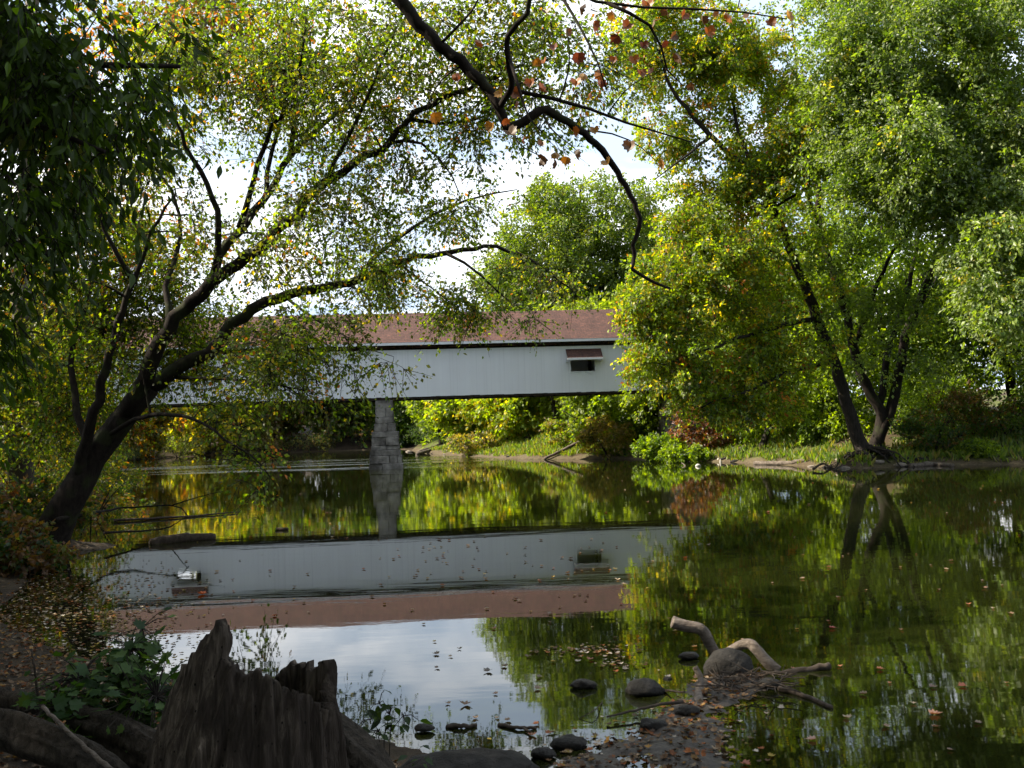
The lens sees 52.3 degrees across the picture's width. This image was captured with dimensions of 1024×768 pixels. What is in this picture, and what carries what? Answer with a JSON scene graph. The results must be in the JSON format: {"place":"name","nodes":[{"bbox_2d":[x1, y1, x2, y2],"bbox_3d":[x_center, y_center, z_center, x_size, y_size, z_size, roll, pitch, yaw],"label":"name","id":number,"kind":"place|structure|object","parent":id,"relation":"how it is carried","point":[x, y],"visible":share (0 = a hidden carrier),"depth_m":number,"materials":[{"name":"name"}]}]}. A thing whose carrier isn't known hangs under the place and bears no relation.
{"place":"outdoors","nodes":[
{"label":"outdoors","id":0,"kind":"place"},
{"bbox_2d":[0,450,1023,767],"bbox_3d":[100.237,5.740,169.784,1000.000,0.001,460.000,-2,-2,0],"label":"river","id":1,"kind":"structure","parent":0,"point":[918,622],"depth_m":16.11,"materials":[{"name":"green liquid"}]},
{"bbox_2d":[103,517,185,533],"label":"dead branch","id":2,"kind":"object","parent":1,"relation":"on","point":[113,532],"visible":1,"depth_m":25.68,"materials":[{"name":"wood"}]},
{"bbox_2d":[114,511,238,521],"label":"dead branch","id":3,"kind":"object","parent":1,"relation":"on","point":[137,519],"visible":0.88,"depth_m":31.97,"materials":[{"name":"wood"}]},
{"bbox_2d":[148,533,215,544],"bbox_3d":[-7.964,3.776,25.227,1.582,0.337,0.261,0,-3,-33],"label":"sunken log","id":4,"kind":"object","parent":1,"relation":"on","point":[180,537],"visible":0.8,"depth_m":25.13,"materials":[{"name":"wood"}]},
{"bbox_2d":[369,399,402,469],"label":"bridge pier","id":5,"kind":"structure","parent":1,"relation":"in","point":[385,452],"depth_m":64.97,"materials":[{"name":"stone"}]},
{"bbox_2d":[414,723,434,731],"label":"stone","id":6,"kind":"object","parent":1,"relation":"on","point":[422,727],"visible":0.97,"depth_m":8.85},
{"bbox_2d":[445,723,476,728],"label":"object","id":7,"kind":"object","parent":1,"relation":"on","point":[459,725],"visible":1,"depth_m":8.94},
{"bbox_2d":[497,722,536,732],"bbox_3d":[0.065,2.921,8.892,0.398,0.045,0.150,-4,-3,45],"label":"floating stick","id":8,"kind":"object","parent":1,"relation":"on","point":[525,728],"visible":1,"depth_m":8.84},
{"bbox_2d":[531,747,556,758],"bbox_3d":[0.244,2.857,8.091,0.200,0.086,0.143,-2,-2,0],"label":"stone","id":9,"kind":"object","parent":1,"relation":"on","point":[543,752],"visible":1,"depth_m":8.05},
{"bbox_2d":[550,734,586,749],"bbox_3d":[0.452,2.858,8.335,0.298,0.108,0.197,-2,-2,0],"label":"stone","id":10,"kind":"object","parent":1,"relation":"in","point":[569,741],"visible":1,"depth_m":8.27,"materials":[{"name":"stone"}]},
{"bbox_2d":[570,679,596,688],"bbox_3d":[0.697,2.920,10.175,0.272,0.092,0.155,-2,-2,0],"label":"stone","id":11,"kind":"object","parent":1,"relation":"on","point":[581,684],"visible":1,"depth_m":10.12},
{"bbox_2d":[625,678,664,696],"bbox_3d":[1.263,2.871,9.893,0.384,0.173,0.292,-2,-2,0],"label":"stone","id":12,"kind":"object","parent":1,"relation":"on","point":[640,687],"visible":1,"depth_m":9.81,"materials":[{"name":"stone"}]},
{"bbox_2d":[563,674,766,767],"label":"mud bar","id":13,"kind":"object","parent":1,"relation":"in","point":[661,745],"visible":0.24,"depth_m":8.29,"materials":[{"name":"soil"}]},
{"bbox_2d":[606,700,683,717],"bbox_3d":[1.169,2.846,9.163,0.804,0.042,0.038,-1,-2,-27],"label":"stick","id":14,"kind":"object","parent":13,"relation":"on","point":[656,705],"visible":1,"depth_m":9.17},
{"bbox_2d":[640,718,667,729],"bbox_3d":[1.190,2.850,8.745,0.240,0.098,0.160,-2,-2,0],"label":"stone","id":15,"kind":"object","parent":13,"relation":"on","point":[650,723],"visible":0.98,"depth_m":8.70,"materials":[{"name":"stone"}]},
{"bbox_2d":[674,705,699,715],"bbox_3d":[1.534,2.856,9.137,0.217,0.084,0.152,-2,-2,16],"label":"stone","id":16,"kind":"object","parent":13,"relation":"on","point":[685,710],"visible":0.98,"depth_m":9.10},
{"bbox_2d":[693,666,704,699],"bbox_3d":[1.746,2.857,9.758,0.115,0.322,0.595,-2,-2,11],"label":"driftwood stub","id":17,"kind":"object","parent":13,"relation":"on","point":[698,694],"visible":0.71,"depth_m":9.89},
{"bbox_2d":[703,648,753,676],"bbox_3d":[2.181,2.845,10.530,0.517,0.357,0.429,-2,-2,0],"label":"boulder","id":18,"kind":"object","parent":13,"relation":"on","point":[724,658],"visible":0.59,"depth_m":10.40,"materials":[{"name":"stone"}]},
{"bbox_2d":[696,662,804,695],"bbox_3d":[2.275,2.833,10.015,1.012,0.304,1.303,-3,-2,18],"label":"twig debris","id":19,"kind":"object","parent":13,"relation":"on","point":[753,685],"visible":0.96,"depth_m":9.96,"materials":[{"name":"wood"}]},
{"bbox_2d":[773,662,831,672],"bbox_3d":[2.835,2.918,10.530,0.810,0.168,0.102,-2,-2,-7],"label":"stick","id":20,"kind":"object","parent":19,"relation":"on","point":[821,666],"visible":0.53,"depth_m":10.54,"materials":[{"name":"wood"}]},
{"bbox_2d":[726,639,780,670],"bbox_3d":[2.442,2.811,10.767,0.658,0.354,0.168,-3,-2,21],"label":"driftwood limb","id":21,"kind":"object","parent":13,"relation":"on","point":[762,656],"visible":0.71,"depth_m":10.68,"materials":[{"name":"wood"}]},
{"bbox_2d":[678,652,698,658],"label":"stone","id":22,"kind":"object","parent":1,"relation":"on","point":[689,655],"visible":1,"depth_m":11.20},
{"bbox_2d":[670,616,718,654],"bbox_3d":[1.951,2.678,10.767,0.616,0.573,0.156,-2,-2,0],"label":"driftwood limb","id":23,"kind":"object","parent":1,"relation":"on","point":[702,631],"visible":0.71,"depth_m":10.73,"materials":[{"name":"wood"}]},
{"bbox_2d":[758,677,781,688],"bbox_3d":[2.456,2.853,9.955,0.237,0.099,0.191,-2,-2,0],"label":"stone","id":24,"kind":"object","parent":1,"relation":"on","point":[765,680],"visible":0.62,"depth_m":9.90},
{"bbox_2d":[777,686,832,708],"bbox_3d":[2.688,2.859,9.520,0.090,0.062,0.722,-1,-2,-24],"label":"stick","id":25,"kind":"object","parent":1,"relation":"on","point":[809,697],"visible":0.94,"depth_m":9.53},
{"bbox_2d":[812,463,856,470],"bbox_3d":[14.655,3.804,48.025,1.440,0.311,2.859,-4,-3,42],"label":"drift log","id":26,"kind":"object","parent":1,"relation":"on","point":[819,464],"visible":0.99,"depth_m":48.52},
{"bbox_2d":[0,389,1023,767],"bbox_3d":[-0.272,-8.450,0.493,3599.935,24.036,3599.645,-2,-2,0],"label":"ground","id":27,"kind":"structure","parent":0,"point":[392,749],"depth_m":48.44,"materials":[{"name":"soil"}]},
{"bbox_2d":[0,476,26,508],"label":"shrub","id":28,"kind":"object","parent":27,"relation":"on","point":[12,485],"visible":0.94,"depth_m":21.53,"materials":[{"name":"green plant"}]},
{"bbox_2d":[0,687,45,714],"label":"rotten log","id":29,"kind":"object","parent":27,"relation":"on","point":[9,697],"visible":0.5,"depth_m":5.94,"materials":[{"name":"brown wood"}]},
{"bbox_2d":[31,648,39,695],"bbox_3d":[-2.469,1.495,5.399,0.040,0.253,0.017,-1,-2,-26],"label":"stick","id":30,"kind":"object","parent":27,"relation":"on","point":[36,681],"visible":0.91,"depth_m":5.39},
{"bbox_2d":[0,506,81,577],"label":"shrub","id":31,"kind":"object","parent":27,"relation":"on","point":[22,556],"visible":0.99,"depth_m":19.98,"materials":[{"name":"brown plant"}]},
{"bbox_2d":[0,474,97,536],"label":"shrub","id":32,"kind":"object","parent":27,"relation":"on","point":[36,506],"visible":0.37,"depth_m":23.32,"materials":[{"name":"green plant"}]},
{"bbox_2d":[0,708,129,767],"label":"rotten log","id":33,"kind":"object","parent":27,"relation":"on","point":[36,740],"visible":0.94,"depth_m":4.38,"materials":[{"name":"brown wood"}]},
{"bbox_2d":[41,705,112,767],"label":"stick","id":34,"kind":"object","parent":33,"relation":"on","point":[82,744],"visible":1,"depth_m":4.31,"materials":[{"name":"wood"}]},
{"bbox_2d":[0,249,131,485],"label":"woodland tree","id":35,"kind":"object","parent":27,"relation":"on","point":[4,404],"visible":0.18,"depth_m":26.55,"materials":[{"name":"green plant"}]},
{"bbox_2d":[0,262,132,495],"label":"woodland tree","id":36,"kind":"object","parent":27,"relation":"on","point":[69,442],"visible":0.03,"depth_m":37.87,"materials":[{"name":"green plant"}]},
{"bbox_2d":[35,456,155,521],"bbox_3d":[-13.515,3.307,32.851,4.179,2.555,3.818,-2,-2,0],"label":"shrub","id":37,"kind":"object","parent":27,"relation":"on","point":[94,492],"visible":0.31,"depth_m":32.88,"materials":[{"name":"green plant"}]},
{"bbox_2d":[13,606,179,751],"bbox_3d":[-1.970,1.884,5.200,0.972,1.483,0.952,-2,-2,0],"label":"shrub","id":38,"kind":"object","parent":27,"relation":"on","point":[64,701],"visible":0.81,"depth_m":5.12,"materials":[{"name":"green plant"}]},
{"bbox_2d":[52,449,152,506],"bbox_3d":[-16.055,3.704,39.729,4.282,2.719,3.941,-2,-2,0],"label":"shrub","id":39,"kind":"object","parent":27,"relation":"on","point":[131,476],"visible":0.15,"depth_m":39.44,"materials":[{"name":"green plant"}]},
{"bbox_2d":[66,704,155,767],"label":"rotten log","id":40,"kind":"object","parent":27,"relation":"on","point":[134,739],"visible":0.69,"depth_m":4.84,"materials":[{"name":"brown wood"}]},
{"bbox_2d":[0,0,235,516],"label":"dark maple","id":41,"kind":"object","parent":27,"relation":"on","point":[38,83],"visible":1,"depth_m":5.85,"materials":[{"name":"green plant"}]},
{"bbox_2d":[115,439,146,460],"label":"shrub","id":42,"kind":"object","parent":27,"relation":"on","point":[134,452],"visible":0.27,"depth_m":107.37,"materials":[{"name":"green plant"}]},
{"bbox_2d":[95,407,191,458],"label":"tree","id":43,"kind":"object","parent":27,"relation":"on","point":[159,427],"visible":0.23,"depth_m":111.52,"materials":[{"name":"green plant"}]},
{"bbox_2d":[151,432,207,457],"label":"shrub","id":44,"kind":"object","parent":27,"relation":"on","point":[181,444],"visible":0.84,"depth_m":114.67,"materials":[{"name":"green plant"}]},
{"bbox_2d":[161,379,255,454],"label":"tree","id":45,"kind":"object","parent":27,"relation":"on","point":[198,429],"visible":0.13,"depth_m":118.68,"materials":[{"name":"green plant"}]},
{"bbox_2d":[0,0,421,510],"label":"pale sycamore","id":46,"kind":"object","parent":27,"relation":"on","point":[201,19],"visible":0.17,"depth_m":29.83,"materials":[{"name":"green plant"}]},
{"bbox_2d":[223,428,290,453],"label":"shrub","id":47,"kind":"object","parent":27,"relation":"on","point":[270,440],"visible":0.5,"depth_m":119.80,"materials":[{"name":"green plant"}]},
{"bbox_2d":[143,618,395,767],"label":"tree stump","id":48,"kind":"object","parent":27,"relation":"on","point":[221,709],"visible":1,"depth_m":3.97,"materials":[{"name":"brown wood"}]},
{"bbox_2d":[227,404,317,448],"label":"tree","id":49,"kind":"object","parent":27,"relation":"on","point":[279,422],"visible":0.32,"depth_m":123.82,"materials":[{"name":"green plant"}]},
{"bbox_2d":[278,425,340,451],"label":"shrub","id":50,"kind":"object","parent":27,"relation":"on","point":[307,438],"visible":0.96,"depth_m":122.28,"materials":[{"name":"green plant"}]},
{"bbox_2d":[290,402,373,441],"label":"tree","id":51,"kind":"object","parent":27,"relation":"on","point":[335,424],"visible":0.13,"depth_m":125.99,"materials":[{"name":"green plant"}]},
{"bbox_2d":[0,0,668,548],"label":"leaning tree","id":52,"kind":"object","parent":27,"relation":"on","point":[280,78],"visible":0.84,"depth_m":21.52,"materials":[{"name":"green plant"}]},
{"bbox_2d":[54,491,220,521],"bbox_3d":[-9.399,2.930,24.284,2.700,0.574,4.529,-3,-3,32],"label":"dead branch","id":53,"kind":"object","parent":52,"relation":"attached to","point":[59,518],"visible":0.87,"depth_m":25.49,"materials":[{"name":"wood"}]},
{"bbox_2d":[350,425,373,446],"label":"shrub","id":54,"kind":"object","parent":27,"relation":"on","point":[369,433],"visible":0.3,"depth_m":124.06,"materials":[{"name":"green plant"}]},
{"bbox_2d":[335,402,407,435],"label":"tree","id":55,"kind":"object","parent":27,"relation":"on","point":[368,422],"visible":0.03,"depth_m":125.50,"materials":[{"name":"green plant"}]},
{"bbox_2d":[54,309,723,408],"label":"covered bridge","id":56,"kind":"structure","parent":27,"relation":"on","point":[581,357],"depth_m":66.30,"materials":[{"name":"white paint"}]},
{"bbox_2d":[566,348,602,372],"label":"window","id":57,"kind":"structure","parent":56,"relation":"in","point":[596,353],"depth_m":66.62,"materials":[{"name":"paint"}]},
{"bbox_2d":[0,532,784,767],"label":"leaf litter","id":58,"kind":"object","parent":27,"relation":"on","point":[587,756],"visible":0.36,"depth_m":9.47,"materials":[{"name":"plant"}]},
{"bbox_2d":[359,690,433,767],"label":"seedling","id":59,"kind":"object","parent":27,"relation":"on","point":[375,715],"visible":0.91,"depth_m":5.59,"materials":[{"name":"green plant"}]},
{"bbox_2d":[394,400,436,448],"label":"tree","id":60,"kind":"object","parent":27,"relation":"on","point":[404,422],"visible":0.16,"depth_m":120.57,"materials":[{"name":"green plant"}]},
{"bbox_2d":[403,423,446,444],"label":"shrub","id":61,"kind":"object","parent":27,"relation":"on","point":[417,434],"visible":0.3,"depth_m":116.78,"materials":[{"name":"green plant"}]},
{"bbox_2d":[401,400,451,448],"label":"green tree","id":62,"kind":"object","parent":27,"relation":"on","point":[422,425],"visible":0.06,"depth_m":107.42,"materials":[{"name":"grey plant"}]},
{"bbox_2d":[421,399,492,444],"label":"yellow tree","id":63,"kind":"object","parent":27,"relation":"on","point":[440,412],"visible":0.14,"depth_m":93.45,"materials":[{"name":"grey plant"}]},
{"bbox_2d":[398,747,539,767],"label":"flat rock","id":64,"kind":"object","parent":27,"relation":"on","point":[480,757],"visible":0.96,"depth_m":7.49,"materials":[{"name":"stone"}]},
{"bbox_2d":[443,429,505,455],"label":"shrub","id":65,"kind":"object","parent":27,"relation":"on","point":[477,440],"visible":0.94,"depth_m":85.04,"materials":[{"name":"green plant"}]},
{"bbox_2d":[452,397,547,440],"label":"yellow tree","id":66,"kind":"object","parent":27,"relation":"on","point":[505,417],"visible":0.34,"depth_m":85.32,"materials":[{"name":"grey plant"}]},
{"bbox_2d":[521,294,574,430],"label":"green tree","id":67,"kind":"object","parent":27,"relation":"on","point":[552,406],"visible":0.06,"depth_m":83.79,"materials":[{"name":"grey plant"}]},
{"bbox_2d":[538,417,583,447],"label":"shrub","id":68,"kind":"object","parent":27,"relation":"on","point":[558,430],"visible":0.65,"depth_m":75.72,"materials":[{"name":"green plant"}]},
{"bbox_2d":[544,441,578,459],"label":"drift log","id":69,"kind":"object","parent":27,"relation":"on","point":[563,449],"visible":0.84,"depth_m":72.64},
{"bbox_2d":[461,167,671,311],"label":"tall tree","id":70,"kind":"object","parent":27,"relation":"on","point":[571,244],"visible":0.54,"depth_m":89.35,"materials":[{"name":"green plant"}]},
{"bbox_2d":[557,395,623,444],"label":"green tree","id":71,"kind":"object","parent":27,"relation":"on","point":[593,406],"visible":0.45,"depth_m":73.23,"materials":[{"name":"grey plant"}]},
{"bbox_2d":[557,282,627,411],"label":"green tree","id":72,"kind":"object","parent":27,"relation":"on","point":[605,304],"visible":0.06,"depth_m":78.57,"materials":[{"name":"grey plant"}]},
{"bbox_2d":[391,0,794,288],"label":"sycamore","id":73,"kind":"object","parent":27,"relation":"on","point":[420,26],"visible":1,"depth_m":8.95,"materials":[{"name":"brown plant"}]},
{"bbox_2d":[573,413,637,458],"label":"shrub","id":74,"kind":"object","parent":27,"relation":"on","point":[608,432],"visible":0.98,"depth_m":69.53,"materials":[{"name":"green plant"}]},
{"bbox_2d":[611,393,659,431],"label":"green tree","id":75,"kind":"object","parent":27,"relation":"on","point":[627,403],"visible":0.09,"depth_m":72.49,"materials":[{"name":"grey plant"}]},
{"bbox_2d":[614,405,658,443],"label":"shrub","id":76,"kind":"object","parent":27,"relation":"on","point":[643,430],"visible":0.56,"depth_m":72.13,"materials":[{"name":"green plant"}]},
{"bbox_2d":[629,431,686,461],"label":"shrub","id":77,"kind":"object","parent":27,"relation":"on","point":[651,446],"visible":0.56,"depth_m":63.15,"materials":[{"name":"green plant"}]},
{"bbox_2d":[657,393,705,438],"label":"bridge abutment","id":78,"kind":"object","parent":27,"relation":"on","point":[662,420],"visible":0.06,"depth_m":70.07,"materials":[{"name":"stone"}]},
{"bbox_2d":[654,439,712,462],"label":"shrub","id":79,"kind":"object","parent":27,"relation":"on","point":[669,452],"visible":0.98,"depth_m":60.45,"materials":[{"name":"green plant"}]},
{"bbox_2d":[642,208,745,303],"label":"green tree","id":80,"kind":"object","parent":27,"relation":"on","point":[678,245],"visible":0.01,"depth_m":89.02,"materials":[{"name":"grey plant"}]},
{"bbox_2d":[659,403,738,449],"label":"shrub","id":81,"kind":"object","parent":27,"relation":"on","point":[707,436],"visible":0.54,"depth_m":63.46,"materials":[{"name":"red plant"}]},
{"bbox_2d":[663,171,822,433],"bbox_3d":[14.133,-4.742,65.906,10.822,17.930,11.756,-2,-2,0],"label":"woodland tree","id":82,"kind":"object","parent":27,"relation":"on","point":[789,233],"visible":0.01,"depth_m":64.02,"materials":[{"name":"green plant"}]},
{"bbox_2d":[586,0,914,466],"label":"yellow sycamore","id":83,"kind":"object","parent":27,"relation":"on","point":[754,174],"visible":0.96,"depth_m":47.00,"materials":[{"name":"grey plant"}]},
{"bbox_2d":[711,320,815,452],"bbox_3d":[14.137,-0.042,59.911,6.782,8.130,8.366,-2,-2,16],"label":"woodland tree","id":84,"kind":"object","parent":27,"relation":"on","point":[763,440],"visible":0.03,"depth_m":59.76,"materials":[{"name":"green plant"}]},
{"bbox_2d":[734,375,817,441],"bbox_3d":[15.579,1.097,63.082,5.362,4.955,5.104,-4,-3,38],"label":"shrub","id":85,"kind":"object","parent":27,"relation":"on","point":[792,426],"visible":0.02,"depth_m":62.30,"materials":[{"name":"green plant"}]},
{"bbox_2d":[753,459,803,464],"bbox_3d":[13.812,4.022,53.693,0.335,0.435,3.438,0,-3,-35],"label":"drift log","id":86,"kind":"object","parent":27,"relation":"on","point":[774,462],"visible":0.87,"depth_m":53.81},
{"bbox_2d":[726,127,914,413],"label":"woodland tree","id":87,"kind":"object","parent":27,"relation":"on","point":[796,225],"visible":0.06,"depth_m":73.44,"materials":[{"name":"green plant"}]},
{"bbox_2d":[795,410,846,443],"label":"shrub","id":88,"kind":"object","parent":27,"relation":"on","point":[811,436],"visible":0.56,"depth_m":56.46,"materials":[{"name":"green plant"}]},
{"bbox_2d":[762,316,893,447],"bbox_3d":[16.800,-0.243,57.194,7.502,7.441,6.626,-2,-2,0],"label":"woodland tree","id":89,"kind":"object","parent":27,"relation":"on","point":[821,391],"visible":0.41,"depth_m":55.85,"materials":[{"name":"green plant"}]},
{"bbox_2d":[770,261,910,411],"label":"woodland tree","id":90,"kind":"object","parent":27,"relation":"on","point":[875,383],"visible":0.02,"depth_m":66.69,"materials":[{"name":"green plant"}]},
{"bbox_2d":[780,194,979,414],"bbox_3d":[19.973,-4.750,57.770,11.091,14.157,8.582,-2,-2,0],"label":"woodland tree","id":91,"kind":"object","parent":27,"relation":"on","point":[853,272],"visible":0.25,"depth_m":56.46,"materials":[{"name":"green plant"}]},
{"bbox_2d":[778,0,1023,445],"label":"silver maple","id":92,"kind":"object","parent":27,"relation":"on","point":[923,156],"visible":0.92,"depth_m":43.14,"materials":[{"name":"green plant"}]},
{"bbox_2d":[855,294,981,414],"bbox_3d":[22.194,-1.197,56.998,6.439,7.688,6.068,-2,-2,0],"label":"woodland tree","id":93,"kind":"object","parent":27,"relation":"on","point":[941,343],"visible":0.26,"depth_m":55.62,"materials":[{"name":"green plant"}]},
{"bbox_2d":[908,462,953,466],"bbox_3d":[19.071,3.720,47.733,1.764,0.246,1.470,-2,-2,0],"label":"drift log","id":94,"kind":"object","parent":27,"relation":"on","point":[930,464],"visible":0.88,"depth_m":47.91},
{"bbox_2d":[887,405,975,453],"bbox_3d":[20.281,2.335,50.599,3.922,2.698,3.547,-2,-2,0],"label":"shrub","id":95,"kind":"object","parent":27,"relation":"on","point":[916,422],"visible":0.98,"depth_m":50.21,"materials":[{"name":"green plant"}]},
{"bbox_2d":[841,181,1023,410],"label":"woodland tree","id":96,"kind":"object","parent":27,"relation":"on","point":[999,392],"visible":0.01,"depth_m":65.41,"materials":[{"name":"green plant"}]},
{"bbox_2d":[884,360,993,439],"bbox_3d":[21.215,0.974,52.715,5.754,4.633,4.831,-2,-2,0],"label":"shrub","id":97,"kind":"object","parent":27,"relation":"on","point":[904,395],"visible":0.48,"depth_m":52.16,"materials":[{"name":"green plant"}]},
{"bbox_2d":[872,227,1023,409],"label":"woodland tree","id":98,"kind":"object","parent":27,"relation":"on","point":[1010,385],"visible":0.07,"depth_m":57.37,"materials":[{"name":"green plant"}]},
{"bbox_2d":[885,231,1023,418],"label":"woodland tree","id":99,"kind":"object","parent":27,"relation":"on","point":[984,378],"visible":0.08,"depth_m":55.88,"materials":[{"name":"green plant"}]},
{"bbox_2d":[922,378,993,438],"bbox_3d":[22.130,1.426,51.973,4.338,3.504,3.702,-2,-2,0],"label":"shrub","id":100,"kind":"object","parent":27,"relation":"on","point":[973,400],"visible":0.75,"depth_m":51.27,"materials":[{"name":"green plant"}]},
{"bbox_2d":[930,51,1023,374],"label":"silver maple","id":101,"kind":"object","parent":27,"relation":"on","point":[1003,239],"visible":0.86,"depth_m":40.48,"materials":[{"name":"green plant"}]},
{"bbox_2d":[950,437,1005,458],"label":"shrub","id":102,"kind":"object","parent":27,"relation":"on","point":[977,448],"visible":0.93,"depth_m":48.56,"materials":[{"name":"green plant"}]},
{"bbox_2d":[962,383,1023,440],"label":"shrub","id":103,"kind":"object","parent":27,"relation":"on","point":[1008,410],"visible":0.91,"depth_m":50.68,"materials":[{"name":"green plant"}]},
{"bbox_2d":[964,295,1023,390],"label":"woodland tree","id":104,"kind":"object","parent":27,"relation":"on","point":[994,364],"visible":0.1,"depth_m":58.73,"materials":[{"name":"green plant"}]},
{"bbox_2d":[999,321,1023,422],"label":"woodland tree","id":105,"kind":"object","parent":27,"relation":"on","point":[1018,357],"visible":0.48,"depth_m":51.77,"materials":[{"name":"green plant"}]},
{"bbox_2d":[0,0,1023,394],"label":"sky","id":106,"kind":"structure","parent":0,"point":[234,185],"materials":[{"name":"white"}]},
{"bbox_2d":[428,412,1023,466],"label":"bank grass","id":107,"kind":"structure","parent":0,"point":[508,447],"depth_m":56.13,"materials":[{"name":"green plant"}]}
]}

